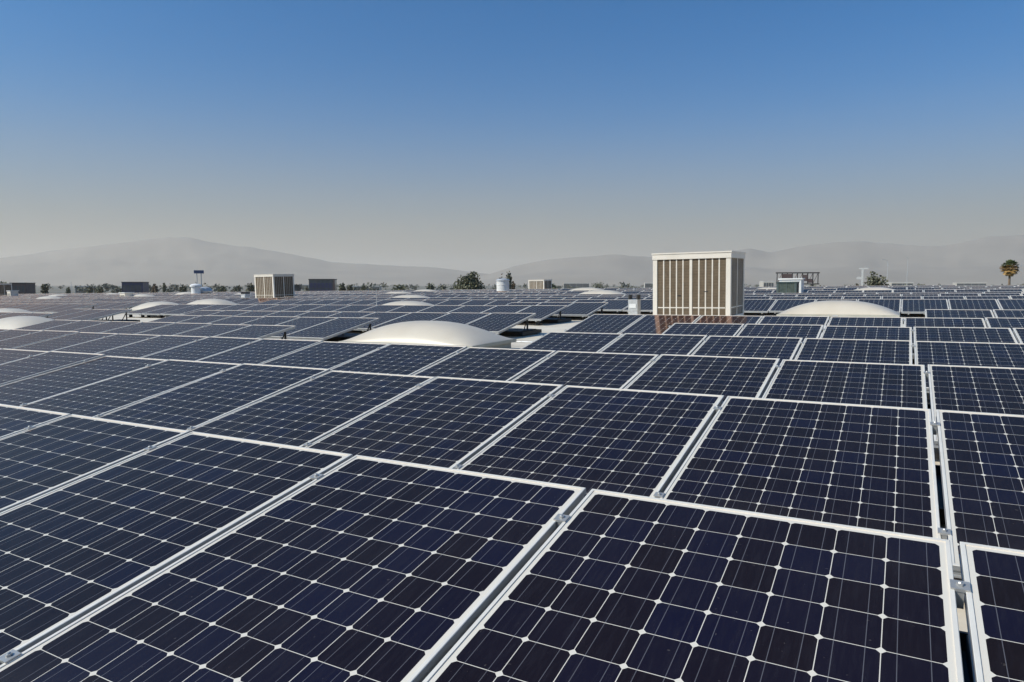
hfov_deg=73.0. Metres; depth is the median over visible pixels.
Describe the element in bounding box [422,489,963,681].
solar panel
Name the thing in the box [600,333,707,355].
solar panel
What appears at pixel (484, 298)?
solar panel
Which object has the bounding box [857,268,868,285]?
sign post
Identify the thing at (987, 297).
solar panel
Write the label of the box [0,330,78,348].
solar panel
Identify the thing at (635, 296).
solar panel
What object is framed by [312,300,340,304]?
solar panel
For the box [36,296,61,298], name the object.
skylight
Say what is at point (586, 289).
skylight
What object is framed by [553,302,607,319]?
solar panel
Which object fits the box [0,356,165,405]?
solar panel
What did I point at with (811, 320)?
solar panel
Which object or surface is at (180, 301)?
solar panel
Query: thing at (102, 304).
solar panel
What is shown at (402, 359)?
solar panel
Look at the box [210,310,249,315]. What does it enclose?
solar panel
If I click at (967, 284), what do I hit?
building
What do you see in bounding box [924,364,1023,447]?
solar panel
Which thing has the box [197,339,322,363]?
solar panel
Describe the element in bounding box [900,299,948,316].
solar panel
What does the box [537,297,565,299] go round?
solar panel
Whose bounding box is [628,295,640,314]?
flue
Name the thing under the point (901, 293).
solar panel
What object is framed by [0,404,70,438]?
solar panel
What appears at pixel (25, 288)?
building
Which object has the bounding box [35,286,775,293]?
ground
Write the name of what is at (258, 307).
solar panel
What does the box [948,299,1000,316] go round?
solar panel
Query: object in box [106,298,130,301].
solar panel
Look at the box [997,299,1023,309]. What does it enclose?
solar panel
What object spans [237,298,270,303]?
solar panel
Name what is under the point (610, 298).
solar panel
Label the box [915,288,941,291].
solar panel
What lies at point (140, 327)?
solar panel
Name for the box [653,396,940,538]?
solar panel
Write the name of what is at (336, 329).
solar panel
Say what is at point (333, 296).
solar panel
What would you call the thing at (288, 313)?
solar panel
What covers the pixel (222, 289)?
broadleaf tree
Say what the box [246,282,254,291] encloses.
broadleaf tree
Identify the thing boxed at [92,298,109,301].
solar panel
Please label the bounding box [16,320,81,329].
solar panel
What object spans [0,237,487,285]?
mountains
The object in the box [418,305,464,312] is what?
solar panel
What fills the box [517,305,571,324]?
solar panel
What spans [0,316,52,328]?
skylight
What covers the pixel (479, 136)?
sky
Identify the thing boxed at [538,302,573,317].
solar panel
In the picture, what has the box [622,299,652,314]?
solar panel
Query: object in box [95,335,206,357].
solar panel
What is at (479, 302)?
solar panel
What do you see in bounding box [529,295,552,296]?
solar panel
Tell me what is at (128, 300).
solar panel
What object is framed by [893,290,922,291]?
solar panel
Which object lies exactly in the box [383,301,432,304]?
skylight
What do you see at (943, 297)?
solar panel
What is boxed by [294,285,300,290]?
building
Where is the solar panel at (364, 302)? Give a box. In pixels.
[348,300,380,304]
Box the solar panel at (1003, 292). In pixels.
[984,292,1021,293]
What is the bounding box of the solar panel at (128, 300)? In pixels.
[117,298,141,301]
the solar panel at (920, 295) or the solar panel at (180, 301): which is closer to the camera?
the solar panel at (920, 295)
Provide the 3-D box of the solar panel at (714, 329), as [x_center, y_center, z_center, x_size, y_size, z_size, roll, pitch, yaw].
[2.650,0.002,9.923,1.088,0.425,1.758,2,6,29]
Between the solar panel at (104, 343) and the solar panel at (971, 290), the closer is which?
the solar panel at (104, 343)
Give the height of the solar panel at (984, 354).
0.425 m
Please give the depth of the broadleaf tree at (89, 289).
416.87 m
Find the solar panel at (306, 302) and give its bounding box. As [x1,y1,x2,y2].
[290,300,321,304]
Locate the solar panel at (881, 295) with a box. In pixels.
[865,294,900,298]
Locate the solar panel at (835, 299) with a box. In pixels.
[815,299,856,301]
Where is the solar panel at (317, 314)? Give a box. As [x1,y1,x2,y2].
[294,311,339,316]
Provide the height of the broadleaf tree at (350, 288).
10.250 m
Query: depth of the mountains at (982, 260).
5660.51 m
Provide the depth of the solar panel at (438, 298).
29.25 m
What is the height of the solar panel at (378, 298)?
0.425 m
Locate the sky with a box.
[0,0,1023,273]
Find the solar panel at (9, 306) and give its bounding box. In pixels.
[0,304,25,307]
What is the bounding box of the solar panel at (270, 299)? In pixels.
[253,298,285,303]
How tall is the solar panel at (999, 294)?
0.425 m
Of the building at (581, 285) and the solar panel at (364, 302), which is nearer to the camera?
the solar panel at (364, 302)
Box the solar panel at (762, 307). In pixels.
[744,299,776,315]
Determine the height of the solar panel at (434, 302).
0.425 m
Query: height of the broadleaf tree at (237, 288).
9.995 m
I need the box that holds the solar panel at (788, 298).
[771,297,805,298]
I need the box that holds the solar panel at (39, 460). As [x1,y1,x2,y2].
[0,414,189,512]
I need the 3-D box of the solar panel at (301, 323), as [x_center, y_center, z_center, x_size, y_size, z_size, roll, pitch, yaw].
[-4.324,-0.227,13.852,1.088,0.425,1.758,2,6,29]
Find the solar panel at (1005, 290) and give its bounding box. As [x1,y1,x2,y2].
[988,289,1023,291]
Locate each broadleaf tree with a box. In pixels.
[40,284,48,293]
[86,286,93,292]
[94,286,105,292]
[151,284,158,292]
[179,285,187,291]
[217,287,226,291]
[233,285,240,291]
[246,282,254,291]
[338,283,345,290]
[346,284,352,290]
[393,284,409,289]
[425,283,434,289]
[453,271,485,289]
[591,282,603,287]
[862,271,889,285]
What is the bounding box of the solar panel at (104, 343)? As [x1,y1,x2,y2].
[53,334,160,352]
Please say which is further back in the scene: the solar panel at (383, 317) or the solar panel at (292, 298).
the solar panel at (292, 298)
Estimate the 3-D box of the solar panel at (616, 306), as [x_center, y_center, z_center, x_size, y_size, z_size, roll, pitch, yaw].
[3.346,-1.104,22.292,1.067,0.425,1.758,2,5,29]
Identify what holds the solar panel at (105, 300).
on the roof
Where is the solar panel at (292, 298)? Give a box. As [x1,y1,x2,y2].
[283,298,301,299]
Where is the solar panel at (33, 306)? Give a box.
[18,304,50,309]
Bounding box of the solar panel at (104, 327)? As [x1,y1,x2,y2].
[72,321,139,332]
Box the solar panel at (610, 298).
[589,297,618,299]
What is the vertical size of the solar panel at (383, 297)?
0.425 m
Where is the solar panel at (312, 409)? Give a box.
[187,370,434,446]
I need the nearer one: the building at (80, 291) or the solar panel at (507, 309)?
the solar panel at (507, 309)
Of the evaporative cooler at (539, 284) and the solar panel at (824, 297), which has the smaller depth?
the solar panel at (824, 297)
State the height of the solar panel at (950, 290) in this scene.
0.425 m
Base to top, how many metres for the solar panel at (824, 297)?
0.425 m
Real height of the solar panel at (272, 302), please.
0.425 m
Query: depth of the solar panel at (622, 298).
25.10 m
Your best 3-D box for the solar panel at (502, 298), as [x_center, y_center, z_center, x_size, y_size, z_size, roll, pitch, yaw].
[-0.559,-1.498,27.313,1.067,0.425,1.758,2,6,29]
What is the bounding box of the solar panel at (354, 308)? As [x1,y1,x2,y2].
[332,305,376,311]
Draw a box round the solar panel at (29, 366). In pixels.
[0,351,104,385]
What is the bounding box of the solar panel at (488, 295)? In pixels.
[477,294,497,295]
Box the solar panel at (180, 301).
[173,300,192,303]
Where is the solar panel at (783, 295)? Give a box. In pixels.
[765,294,796,296]
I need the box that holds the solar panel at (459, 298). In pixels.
[446,297,471,299]
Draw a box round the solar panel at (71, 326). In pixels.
[43,320,109,330]
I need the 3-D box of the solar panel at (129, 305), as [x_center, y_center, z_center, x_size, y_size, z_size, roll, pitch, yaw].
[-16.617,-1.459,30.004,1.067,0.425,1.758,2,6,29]
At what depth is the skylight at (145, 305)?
28.25 m
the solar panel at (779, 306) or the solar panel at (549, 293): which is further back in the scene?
the solar panel at (549, 293)
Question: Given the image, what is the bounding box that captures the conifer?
[505,271,511,288]
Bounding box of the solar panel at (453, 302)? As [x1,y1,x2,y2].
[436,300,470,304]
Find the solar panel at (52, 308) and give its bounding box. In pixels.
[32,304,79,312]
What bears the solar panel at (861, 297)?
on the roof
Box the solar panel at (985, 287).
[971,287,999,288]
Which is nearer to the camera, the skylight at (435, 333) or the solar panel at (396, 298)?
the skylight at (435, 333)
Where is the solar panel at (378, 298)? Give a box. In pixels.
[367,298,388,299]
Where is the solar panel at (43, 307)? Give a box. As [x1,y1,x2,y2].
[27,304,64,311]
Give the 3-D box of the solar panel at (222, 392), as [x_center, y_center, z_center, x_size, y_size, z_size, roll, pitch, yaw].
[-2.294,0.491,5.457,1.088,0.425,1.758,2,7,30]
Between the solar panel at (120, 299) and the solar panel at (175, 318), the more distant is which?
the solar panel at (120, 299)
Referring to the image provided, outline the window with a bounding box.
[645,284,652,287]
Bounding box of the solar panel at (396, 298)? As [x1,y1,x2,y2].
[386,298,407,299]
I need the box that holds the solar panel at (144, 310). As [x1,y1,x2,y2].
[124,304,178,317]
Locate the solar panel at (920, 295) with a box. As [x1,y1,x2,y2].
[902,294,938,298]
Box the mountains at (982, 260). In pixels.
[413,235,1023,285]
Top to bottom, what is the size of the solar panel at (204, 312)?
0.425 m
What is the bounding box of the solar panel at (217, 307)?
[179,304,236,314]
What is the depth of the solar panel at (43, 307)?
29.33 m
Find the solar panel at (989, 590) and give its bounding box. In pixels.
[950,542,1023,681]
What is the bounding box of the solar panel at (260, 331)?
[213,325,295,338]
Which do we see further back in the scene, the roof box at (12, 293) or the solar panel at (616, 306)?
the roof box at (12, 293)
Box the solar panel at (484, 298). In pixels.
[468,297,493,299]
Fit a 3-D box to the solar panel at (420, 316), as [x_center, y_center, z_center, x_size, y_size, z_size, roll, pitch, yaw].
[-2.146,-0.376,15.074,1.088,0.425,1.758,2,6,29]
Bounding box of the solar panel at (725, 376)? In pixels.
[624,354,779,400]
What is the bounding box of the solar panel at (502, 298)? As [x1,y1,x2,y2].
[489,297,516,299]
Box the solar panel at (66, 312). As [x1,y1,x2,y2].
[45,309,98,319]
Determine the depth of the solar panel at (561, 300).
23.69 m
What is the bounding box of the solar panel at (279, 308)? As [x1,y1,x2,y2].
[258,305,299,310]
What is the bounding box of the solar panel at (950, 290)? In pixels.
[924,289,954,292]
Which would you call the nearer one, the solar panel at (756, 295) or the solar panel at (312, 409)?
the solar panel at (312, 409)
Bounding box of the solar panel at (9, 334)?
[0,329,43,340]
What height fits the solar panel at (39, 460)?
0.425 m
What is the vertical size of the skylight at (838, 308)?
0.484 m
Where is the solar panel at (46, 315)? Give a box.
[21,313,53,317]
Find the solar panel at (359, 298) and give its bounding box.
[350,298,369,299]
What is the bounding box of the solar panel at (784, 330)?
[737,324,823,340]
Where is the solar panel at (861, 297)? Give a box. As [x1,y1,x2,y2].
[843,296,880,299]
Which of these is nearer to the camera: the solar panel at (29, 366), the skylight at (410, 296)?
the solar panel at (29, 366)
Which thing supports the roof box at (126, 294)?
on the roof
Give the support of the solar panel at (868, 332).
on the roof
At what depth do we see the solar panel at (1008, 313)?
12.27 m
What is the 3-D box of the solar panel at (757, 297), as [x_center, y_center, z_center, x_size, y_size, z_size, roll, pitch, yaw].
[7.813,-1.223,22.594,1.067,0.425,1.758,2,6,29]
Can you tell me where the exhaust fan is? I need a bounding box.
[200,287,212,293]
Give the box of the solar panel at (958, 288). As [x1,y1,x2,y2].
[942,287,969,288]
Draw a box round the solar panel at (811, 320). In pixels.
[758,316,828,334]
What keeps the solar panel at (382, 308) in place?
on the roof
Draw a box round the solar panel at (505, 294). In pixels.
[495,294,517,295]
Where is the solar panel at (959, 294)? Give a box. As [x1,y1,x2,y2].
[940,293,978,296]
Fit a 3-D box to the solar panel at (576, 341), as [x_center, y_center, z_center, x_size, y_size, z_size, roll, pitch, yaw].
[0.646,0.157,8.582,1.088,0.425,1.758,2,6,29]
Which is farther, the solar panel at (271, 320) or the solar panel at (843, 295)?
the solar panel at (843, 295)
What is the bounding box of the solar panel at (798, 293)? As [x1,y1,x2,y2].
[784,293,812,294]
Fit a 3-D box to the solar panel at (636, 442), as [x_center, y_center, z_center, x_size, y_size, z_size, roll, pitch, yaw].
[0.497,0.585,3.886,1.088,0.425,1.758,2,6,29]
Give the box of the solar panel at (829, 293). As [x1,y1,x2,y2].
[814,293,843,294]
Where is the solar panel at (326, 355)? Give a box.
[262,341,388,368]
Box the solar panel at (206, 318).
[176,315,231,322]
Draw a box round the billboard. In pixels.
[776,272,819,285]
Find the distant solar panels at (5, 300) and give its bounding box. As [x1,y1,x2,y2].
[0,285,1023,348]
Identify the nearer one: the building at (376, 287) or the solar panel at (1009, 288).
the solar panel at (1009, 288)
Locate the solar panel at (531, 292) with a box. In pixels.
[522,292,541,293]
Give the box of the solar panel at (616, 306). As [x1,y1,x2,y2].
[595,300,627,313]
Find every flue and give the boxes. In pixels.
[241,292,249,297]
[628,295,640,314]
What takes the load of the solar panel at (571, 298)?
on the roof
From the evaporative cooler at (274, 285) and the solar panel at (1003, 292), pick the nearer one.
the solar panel at (1003, 292)
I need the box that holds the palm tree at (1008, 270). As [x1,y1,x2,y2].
[1000,259,1018,284]
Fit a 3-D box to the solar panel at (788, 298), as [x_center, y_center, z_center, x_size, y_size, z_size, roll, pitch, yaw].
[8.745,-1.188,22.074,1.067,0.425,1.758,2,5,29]
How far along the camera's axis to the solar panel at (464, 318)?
14.71 m
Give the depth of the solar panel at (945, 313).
12.63 m
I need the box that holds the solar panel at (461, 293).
[452,293,470,294]
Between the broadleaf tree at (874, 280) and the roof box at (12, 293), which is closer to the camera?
the roof box at (12, 293)
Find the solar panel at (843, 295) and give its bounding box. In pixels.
[830,294,864,296]
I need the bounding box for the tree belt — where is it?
[35,282,1020,292]
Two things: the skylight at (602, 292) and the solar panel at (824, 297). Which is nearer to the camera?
the solar panel at (824, 297)
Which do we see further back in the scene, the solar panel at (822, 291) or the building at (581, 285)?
the building at (581, 285)
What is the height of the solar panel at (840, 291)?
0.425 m
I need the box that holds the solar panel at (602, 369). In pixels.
[512,351,658,388]
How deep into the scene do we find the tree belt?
678.39 m
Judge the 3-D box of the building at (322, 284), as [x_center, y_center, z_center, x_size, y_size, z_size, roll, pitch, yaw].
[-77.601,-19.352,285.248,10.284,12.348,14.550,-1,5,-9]
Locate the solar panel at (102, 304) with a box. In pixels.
[84,302,117,308]
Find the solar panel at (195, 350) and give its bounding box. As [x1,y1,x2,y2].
[141,336,260,360]
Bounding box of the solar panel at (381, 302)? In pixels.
[369,300,402,304]
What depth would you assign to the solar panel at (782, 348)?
7.69 m
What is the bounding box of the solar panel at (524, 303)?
[507,302,541,305]
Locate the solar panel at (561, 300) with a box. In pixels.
[547,300,576,301]
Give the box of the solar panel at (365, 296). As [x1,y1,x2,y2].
[356,296,375,297]
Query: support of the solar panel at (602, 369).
on the roof
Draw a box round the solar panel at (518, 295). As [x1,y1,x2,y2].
[507,295,530,296]
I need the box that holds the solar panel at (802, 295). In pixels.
[796,294,829,296]
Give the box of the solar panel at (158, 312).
[142,304,196,317]
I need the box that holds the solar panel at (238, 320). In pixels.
[210,316,261,324]
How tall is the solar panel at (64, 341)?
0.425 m
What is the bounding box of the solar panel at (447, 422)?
[303,376,563,468]
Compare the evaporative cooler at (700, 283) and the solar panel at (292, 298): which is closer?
the evaporative cooler at (700, 283)
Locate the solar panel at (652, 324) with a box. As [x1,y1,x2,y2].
[619,315,700,333]
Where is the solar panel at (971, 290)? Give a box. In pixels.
[955,289,988,292]
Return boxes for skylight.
[0,308,33,312]
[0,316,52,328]
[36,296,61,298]
[129,301,177,311]
[133,294,152,295]
[188,299,236,303]
[339,321,516,348]
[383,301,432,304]
[391,295,429,297]
[568,288,603,290]
[580,290,624,293]
[776,300,899,318]
[855,287,894,291]
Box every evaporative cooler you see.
[0,283,11,294]
[254,274,294,297]
[528,279,551,288]
[651,251,745,315]
[776,281,799,293]
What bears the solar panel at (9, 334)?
on the roof
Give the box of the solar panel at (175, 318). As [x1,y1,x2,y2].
[149,315,201,321]
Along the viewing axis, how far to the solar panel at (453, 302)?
25.55 m
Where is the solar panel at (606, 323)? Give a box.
[564,314,644,333]
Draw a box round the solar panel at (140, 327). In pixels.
[101,322,175,333]
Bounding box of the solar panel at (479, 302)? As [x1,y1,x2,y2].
[461,300,495,305]
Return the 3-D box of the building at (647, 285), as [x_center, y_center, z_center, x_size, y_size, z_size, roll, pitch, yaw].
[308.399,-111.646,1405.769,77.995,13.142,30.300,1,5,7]
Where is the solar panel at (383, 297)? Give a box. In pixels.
[372,296,393,297]
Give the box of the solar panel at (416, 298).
[405,298,427,299]
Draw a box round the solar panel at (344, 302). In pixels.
[328,300,360,304]
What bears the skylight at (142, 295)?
on the roof
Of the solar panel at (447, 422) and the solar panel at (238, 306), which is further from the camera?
the solar panel at (238, 306)
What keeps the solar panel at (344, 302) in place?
on the roof
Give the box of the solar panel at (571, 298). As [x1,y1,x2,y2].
[562,297,590,299]
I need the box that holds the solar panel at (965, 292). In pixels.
[947,292,982,295]
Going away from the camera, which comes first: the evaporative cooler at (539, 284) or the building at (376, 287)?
the evaporative cooler at (539, 284)
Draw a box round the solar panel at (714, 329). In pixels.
[662,323,744,337]
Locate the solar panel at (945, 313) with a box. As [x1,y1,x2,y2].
[923,309,994,327]
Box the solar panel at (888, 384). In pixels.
[762,359,927,408]
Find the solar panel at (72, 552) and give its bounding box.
[0,431,352,664]
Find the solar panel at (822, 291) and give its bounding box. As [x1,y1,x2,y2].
[807,290,834,293]
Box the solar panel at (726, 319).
[695,315,762,325]
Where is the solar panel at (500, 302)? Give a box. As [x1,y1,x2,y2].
[484,300,521,305]
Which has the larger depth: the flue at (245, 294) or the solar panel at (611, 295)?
the flue at (245, 294)
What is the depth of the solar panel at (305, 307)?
22.21 m
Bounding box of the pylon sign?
[194,270,203,284]
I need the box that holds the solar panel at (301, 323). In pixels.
[265,317,338,338]
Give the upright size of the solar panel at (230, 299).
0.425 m
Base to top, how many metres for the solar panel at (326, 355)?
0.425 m
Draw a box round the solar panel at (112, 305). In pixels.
[91,302,132,308]
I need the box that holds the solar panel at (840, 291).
[834,290,862,293]
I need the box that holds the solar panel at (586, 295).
[574,295,599,296]
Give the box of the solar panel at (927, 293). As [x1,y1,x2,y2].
[911,292,945,295]
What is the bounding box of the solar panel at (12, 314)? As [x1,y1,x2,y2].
[0,312,29,318]
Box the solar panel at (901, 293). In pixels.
[877,292,910,295]
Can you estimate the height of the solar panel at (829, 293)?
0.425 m
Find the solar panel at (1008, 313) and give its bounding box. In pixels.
[992,309,1023,317]
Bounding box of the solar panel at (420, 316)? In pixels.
[371,312,448,329]
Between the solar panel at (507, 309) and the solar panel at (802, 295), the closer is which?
the solar panel at (507, 309)
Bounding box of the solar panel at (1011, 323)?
[984,317,1023,330]
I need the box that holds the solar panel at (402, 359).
[330,343,466,374]
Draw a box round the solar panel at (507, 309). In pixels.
[481,305,530,312]
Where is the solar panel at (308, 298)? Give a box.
[299,298,317,299]
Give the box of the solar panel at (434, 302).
[422,300,446,304]
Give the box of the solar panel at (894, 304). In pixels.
[857,299,900,314]
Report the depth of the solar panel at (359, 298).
31.32 m
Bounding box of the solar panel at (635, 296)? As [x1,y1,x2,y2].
[623,295,649,296]
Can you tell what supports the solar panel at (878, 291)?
on the roof
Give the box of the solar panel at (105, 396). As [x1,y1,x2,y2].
[20,359,240,416]
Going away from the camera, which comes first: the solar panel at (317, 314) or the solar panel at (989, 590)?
the solar panel at (989, 590)
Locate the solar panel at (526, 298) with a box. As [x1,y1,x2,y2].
[512,297,540,299]
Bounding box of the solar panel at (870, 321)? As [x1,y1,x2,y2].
[820,317,902,336]
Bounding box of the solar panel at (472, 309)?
[447,305,494,312]
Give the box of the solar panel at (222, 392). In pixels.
[96,363,329,430]
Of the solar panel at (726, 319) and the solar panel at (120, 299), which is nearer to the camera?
the solar panel at (726, 319)
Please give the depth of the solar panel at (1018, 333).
8.38 m
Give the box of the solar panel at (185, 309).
[160,304,216,316]
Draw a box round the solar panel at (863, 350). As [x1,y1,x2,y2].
[794,338,911,363]
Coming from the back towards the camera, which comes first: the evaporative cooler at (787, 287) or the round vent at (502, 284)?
the round vent at (502, 284)
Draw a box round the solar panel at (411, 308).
[388,305,434,311]
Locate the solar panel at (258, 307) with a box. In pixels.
[240,304,279,310]
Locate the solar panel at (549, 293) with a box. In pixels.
[539,292,559,293]
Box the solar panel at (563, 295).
[551,295,575,296]
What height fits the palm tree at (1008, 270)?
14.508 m
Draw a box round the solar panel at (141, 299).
[129,298,153,301]
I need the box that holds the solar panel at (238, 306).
[218,304,254,309]
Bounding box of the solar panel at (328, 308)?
[308,305,349,311]
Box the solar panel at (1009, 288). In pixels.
[995,288,1023,289]
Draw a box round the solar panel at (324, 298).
[315,298,334,299]
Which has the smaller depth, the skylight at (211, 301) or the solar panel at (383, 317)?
the solar panel at (383, 317)
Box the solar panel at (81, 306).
[45,304,96,312]
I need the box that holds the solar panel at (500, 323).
[466,313,541,335]
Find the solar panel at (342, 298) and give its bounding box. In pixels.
[332,298,352,299]
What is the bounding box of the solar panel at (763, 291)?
[750,290,773,293]
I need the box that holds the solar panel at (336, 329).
[282,317,378,340]
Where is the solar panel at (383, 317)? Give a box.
[344,312,411,333]
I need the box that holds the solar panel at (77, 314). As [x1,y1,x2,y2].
[50,309,108,320]
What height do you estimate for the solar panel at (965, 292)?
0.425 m
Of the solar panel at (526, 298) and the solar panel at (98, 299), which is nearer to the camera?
the solar panel at (526, 298)
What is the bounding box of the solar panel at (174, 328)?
[137,323,212,334]
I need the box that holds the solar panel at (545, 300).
[519,299,549,301]
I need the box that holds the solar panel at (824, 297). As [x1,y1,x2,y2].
[806,296,842,299]
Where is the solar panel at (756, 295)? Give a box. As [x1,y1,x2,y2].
[744,294,764,295]
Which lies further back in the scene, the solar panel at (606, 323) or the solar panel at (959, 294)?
the solar panel at (959, 294)
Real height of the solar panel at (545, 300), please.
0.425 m
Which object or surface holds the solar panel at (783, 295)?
on the roof
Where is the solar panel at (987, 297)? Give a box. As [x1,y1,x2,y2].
[964,296,1009,308]
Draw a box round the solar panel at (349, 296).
[340,296,358,297]
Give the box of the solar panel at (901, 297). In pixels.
[882,296,921,309]
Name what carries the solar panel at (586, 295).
on the roof
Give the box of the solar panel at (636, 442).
[454,385,723,497]
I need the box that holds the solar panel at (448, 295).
[438,295,458,296]
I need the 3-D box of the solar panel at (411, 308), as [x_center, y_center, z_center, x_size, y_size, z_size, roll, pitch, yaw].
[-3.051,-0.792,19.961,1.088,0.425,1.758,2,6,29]
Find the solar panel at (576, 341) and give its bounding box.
[520,332,622,351]
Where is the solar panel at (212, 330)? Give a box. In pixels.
[175,324,250,336]
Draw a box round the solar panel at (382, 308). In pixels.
[359,305,404,311]
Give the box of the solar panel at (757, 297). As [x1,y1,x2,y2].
[744,296,771,298]
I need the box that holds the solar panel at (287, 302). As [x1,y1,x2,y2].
[276,300,303,304]
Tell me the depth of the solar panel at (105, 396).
5.86 m
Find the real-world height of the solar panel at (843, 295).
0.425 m
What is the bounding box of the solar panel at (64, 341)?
[13,332,118,350]
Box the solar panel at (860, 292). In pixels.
[845,292,876,293]
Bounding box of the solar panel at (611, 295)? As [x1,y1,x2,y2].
[598,295,624,296]
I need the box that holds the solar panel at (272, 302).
[255,300,285,304]
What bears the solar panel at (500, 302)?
on the roof
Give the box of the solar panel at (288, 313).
[262,311,309,316]
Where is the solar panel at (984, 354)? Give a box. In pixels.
[911,341,1023,403]
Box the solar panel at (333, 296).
[324,296,342,297]
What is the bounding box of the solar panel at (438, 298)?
[425,297,450,299]
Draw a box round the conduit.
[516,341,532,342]
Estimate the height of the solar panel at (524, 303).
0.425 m
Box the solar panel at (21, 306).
[10,304,37,308]
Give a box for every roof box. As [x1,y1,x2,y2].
[7,290,18,295]
[119,292,133,296]
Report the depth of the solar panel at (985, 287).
30.32 m
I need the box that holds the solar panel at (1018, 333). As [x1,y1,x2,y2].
[1012,328,1023,342]
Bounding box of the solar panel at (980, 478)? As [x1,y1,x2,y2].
[930,409,1023,577]
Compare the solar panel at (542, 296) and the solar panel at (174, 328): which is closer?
the solar panel at (174, 328)
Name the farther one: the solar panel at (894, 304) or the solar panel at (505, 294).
the solar panel at (505, 294)
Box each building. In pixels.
[12,283,35,293]
[75,286,92,292]
[121,282,148,292]
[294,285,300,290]
[308,279,336,290]
[352,286,380,290]
[563,283,588,288]
[644,283,652,287]
[759,281,773,286]
[886,282,913,285]
[953,283,986,285]
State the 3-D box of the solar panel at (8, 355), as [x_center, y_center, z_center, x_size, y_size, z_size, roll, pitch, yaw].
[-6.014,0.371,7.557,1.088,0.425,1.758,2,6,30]
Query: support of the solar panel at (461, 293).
on the roof
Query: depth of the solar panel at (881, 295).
23.03 m
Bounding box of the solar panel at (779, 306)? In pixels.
[769,299,815,315]
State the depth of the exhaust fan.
58.19 m
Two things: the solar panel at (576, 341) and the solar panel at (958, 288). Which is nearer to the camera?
the solar panel at (576, 341)
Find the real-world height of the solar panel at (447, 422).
0.425 m
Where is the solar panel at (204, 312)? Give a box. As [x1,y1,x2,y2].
[184,310,224,314]
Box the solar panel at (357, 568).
[0,455,585,681]
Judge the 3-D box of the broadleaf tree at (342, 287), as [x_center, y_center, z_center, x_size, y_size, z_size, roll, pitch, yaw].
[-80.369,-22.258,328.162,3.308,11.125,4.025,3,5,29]
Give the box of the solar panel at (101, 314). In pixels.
[67,309,139,321]
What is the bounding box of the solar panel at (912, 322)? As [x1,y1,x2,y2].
[902,317,986,344]
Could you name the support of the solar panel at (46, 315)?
on the roof
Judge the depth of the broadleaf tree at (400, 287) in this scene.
267.60 m
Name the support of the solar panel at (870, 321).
on the roof
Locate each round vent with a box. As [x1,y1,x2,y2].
[190,284,201,293]
[496,278,509,290]
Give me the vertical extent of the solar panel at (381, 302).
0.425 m
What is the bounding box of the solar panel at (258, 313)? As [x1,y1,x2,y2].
[236,311,278,316]
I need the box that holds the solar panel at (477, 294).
[468,293,486,294]
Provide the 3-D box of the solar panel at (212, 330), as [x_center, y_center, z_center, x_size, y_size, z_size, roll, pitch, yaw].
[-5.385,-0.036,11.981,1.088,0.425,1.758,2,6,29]
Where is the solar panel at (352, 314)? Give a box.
[328,312,374,330]
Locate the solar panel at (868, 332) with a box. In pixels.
[820,326,911,340]
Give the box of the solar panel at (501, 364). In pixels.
[413,347,555,380]
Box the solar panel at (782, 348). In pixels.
[691,336,802,387]
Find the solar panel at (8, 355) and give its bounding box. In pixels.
[0,349,48,364]
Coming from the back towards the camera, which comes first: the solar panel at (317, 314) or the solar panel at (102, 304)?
the solar panel at (102, 304)
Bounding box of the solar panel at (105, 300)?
[95,298,119,301]
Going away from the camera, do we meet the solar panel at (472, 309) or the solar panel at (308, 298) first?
the solar panel at (472, 309)
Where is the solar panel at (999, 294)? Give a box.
[979,293,1021,295]
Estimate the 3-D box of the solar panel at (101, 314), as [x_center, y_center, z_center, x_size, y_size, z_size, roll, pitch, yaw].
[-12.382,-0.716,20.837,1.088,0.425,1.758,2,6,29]
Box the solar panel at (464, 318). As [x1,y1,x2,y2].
[431,312,490,323]
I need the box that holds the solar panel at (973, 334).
[911,327,1017,363]
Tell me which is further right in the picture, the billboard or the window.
the billboard
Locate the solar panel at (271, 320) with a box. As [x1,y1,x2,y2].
[239,316,299,324]
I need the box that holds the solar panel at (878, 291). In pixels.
[863,290,892,292]
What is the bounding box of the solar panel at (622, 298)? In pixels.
[615,297,646,299]
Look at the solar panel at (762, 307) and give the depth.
20.01 m
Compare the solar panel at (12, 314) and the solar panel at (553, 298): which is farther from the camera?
the solar panel at (553, 298)
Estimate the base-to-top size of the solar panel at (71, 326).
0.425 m
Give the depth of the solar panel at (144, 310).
25.47 m
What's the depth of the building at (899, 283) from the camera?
894.79 m
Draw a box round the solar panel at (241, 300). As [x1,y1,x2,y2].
[231,298,256,302]
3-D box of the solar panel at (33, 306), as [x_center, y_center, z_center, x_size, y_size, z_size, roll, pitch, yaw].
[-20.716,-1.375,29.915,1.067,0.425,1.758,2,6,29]
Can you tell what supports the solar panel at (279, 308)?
on the roof
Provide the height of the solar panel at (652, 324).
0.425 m
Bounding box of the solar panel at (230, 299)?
[224,298,241,300]
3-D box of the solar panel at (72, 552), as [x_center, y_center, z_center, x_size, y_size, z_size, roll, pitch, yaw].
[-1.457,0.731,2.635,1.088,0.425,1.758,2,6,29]
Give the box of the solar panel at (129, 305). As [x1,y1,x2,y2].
[106,302,147,308]
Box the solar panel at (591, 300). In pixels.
[574,299,606,312]
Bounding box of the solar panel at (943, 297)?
[922,296,964,308]
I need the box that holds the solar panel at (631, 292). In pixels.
[622,291,641,293]
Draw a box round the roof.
[101,308,967,631]
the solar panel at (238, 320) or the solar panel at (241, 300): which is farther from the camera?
the solar panel at (241, 300)
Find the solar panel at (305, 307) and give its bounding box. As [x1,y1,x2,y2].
[283,304,324,310]

